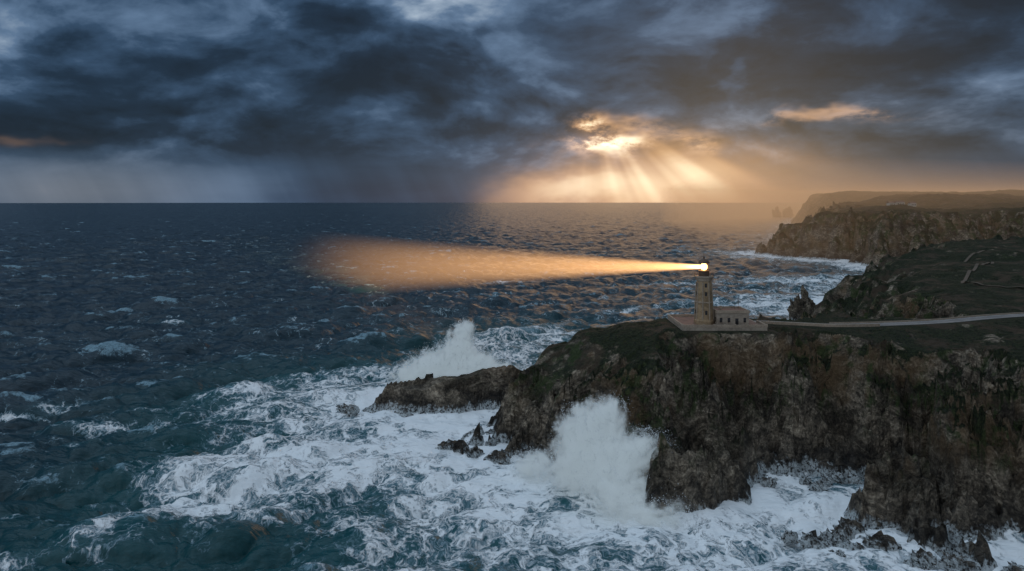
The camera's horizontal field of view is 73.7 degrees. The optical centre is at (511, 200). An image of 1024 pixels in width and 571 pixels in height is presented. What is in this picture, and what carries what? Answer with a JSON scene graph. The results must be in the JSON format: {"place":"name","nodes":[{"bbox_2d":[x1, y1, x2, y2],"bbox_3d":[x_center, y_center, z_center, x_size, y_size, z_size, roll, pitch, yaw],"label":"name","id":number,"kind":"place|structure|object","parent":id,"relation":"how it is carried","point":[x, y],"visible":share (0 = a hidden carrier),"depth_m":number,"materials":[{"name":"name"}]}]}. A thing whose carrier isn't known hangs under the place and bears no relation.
{"place":"outdoors","nodes":[
{"label":"outdoors","id":0,"kind":"place"},
{"bbox_2d":[0,203,1023,570],"bbox_3d":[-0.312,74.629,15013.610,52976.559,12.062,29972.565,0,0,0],"label":"sea","id":1,"kind":"structure","parent":0,"point":[180,383],"depth_m":290.58,"materials":[{"name":"liquid"}]},
{"bbox_2d":[383,316,523,380],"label":"breaking wave spray","id":2,"kind":"object","parent":1,"relation":"on","point":[458,333],"visible":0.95,"depth_m":261.12,"materials":[{"name":"white liquid"}]},
{"bbox_2d":[503,395,704,527],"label":"breaking wave spray","id":3,"kind":"object","parent":1,"relation":"on","point":[598,433],"visible":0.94,"depth_m":173.55,"materials":[{"name":"white liquid"}]},
{"bbox_2d":[336,403,1023,570],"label":"sea rocks","id":4,"kind":"object","parent":1,"relation":"in","point":[843,532],"visible":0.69,"depth_m":150.27,"materials":[{"name":"stone"}]},
{"bbox_2d":[772,206,793,217],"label":"sea stack","id":5,"kind":"object","parent":1,"relation":"in","point":[786,212],"visible":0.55,"depth_m":3093.30,"materials":[{"name":"brown stone"}]},
{"bbox_2d":[787,285,815,319],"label":"sea stack","id":6,"kind":"object","parent":1,"relation":"in","point":[798,306],"visible":0.38,"depth_m":421.30,"materials":[{"name":"stone"}]},
{"bbox_2d":[0,0,1023,202],"label":"sky","id":7,"kind":"structure","parent":0,"point":[102,101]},
{"bbox_2d":[362,289,1023,570],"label":"headland cliff","id":8,"kind":"structure","parent":0,"point":[918,430],"depth_m":194.56,"materials":[{"name":"brown stone"}]},
{"bbox_2d":[668,314,767,330],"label":"lighthouse courtyard","id":9,"kind":"structure","parent":8,"relation":"on","point":[683,322],"depth_m":216.00,"materials":[{"name":"grey stone"}]},
{"bbox_2d":[694,256,713,324],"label":"lighthouse","id":10,"kind":"object","parent":9,"relation":"on","point":[703,310],"visible":1,"depth_m":221.18,"materials":[{"name":"stone"}]},
{"bbox_2d":[695,283,706,314],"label":"tower windows","id":11,"kind":"structure","parent":10,"relation":"in","point":[705,283],"depth_m":220.67,"materials":[{"name":"black glass"}]},
{"bbox_2d":[713,312,748,324],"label":"walls","id":12,"kind":"structure","parent":9,"relation":"on","point":[739,316],"depth_m":219.50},
{"bbox_2d":[715,317,745,324],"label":"windows and door","id":13,"kind":"structure","parent":12,"relation":"in","point":[736,321],"depth_m":219.46,"materials":[{"name":"black glass"}]},
{"bbox_2d":[713,306,749,312],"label":"cornice and parapet","id":14,"kind":"structure","parent":12,"relation":"on","point":[720,310],"depth_m":219.60,"materials":[{"name":"stone"}]},
{"bbox_2d":[714,308,742,309],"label":"roof","id":15,"kind":"structure","parent":14,"relation":"on","point":[729,309],"depth_m":225.08,"materials":[{"name":"ceramic"}]},
{"bbox_2d":[761,321,879,326],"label":"roadside wall","id":16,"kind":"structure","parent":8,"relation":"on","point":[823,325],"depth_m":223.06,"materials":[{"name":"stone"}]},
{"bbox_2d":[829,312,1023,323],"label":"roadside wall","id":17,"kind":"structure","parent":8,"relation":"on","point":[924,319],"depth_m":233.16,"materials":[{"name":"stone"}]},
{"bbox_2d":[754,189,1023,319],"bbox_3d":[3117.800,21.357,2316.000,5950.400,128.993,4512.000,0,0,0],"label":"coastal hills","id":18,"kind":"structure","parent":0,"point":[930,242],"depth_m":810.75,"materials":[{"name":"green plant"}]},
{"bbox_2d":[961,250,1022,286],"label":"footpath","id":19,"kind":"structure","parent":18,"relation":"on","point":[969,271],"depth_m":368.25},
{"bbox_2d":[755,314,1023,325],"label":"road","id":20,"kind":"structure","parent":0,"point":[952,320],"depth_m":231.44,"materials":[{"name":"grey asphalt"}]}
]}

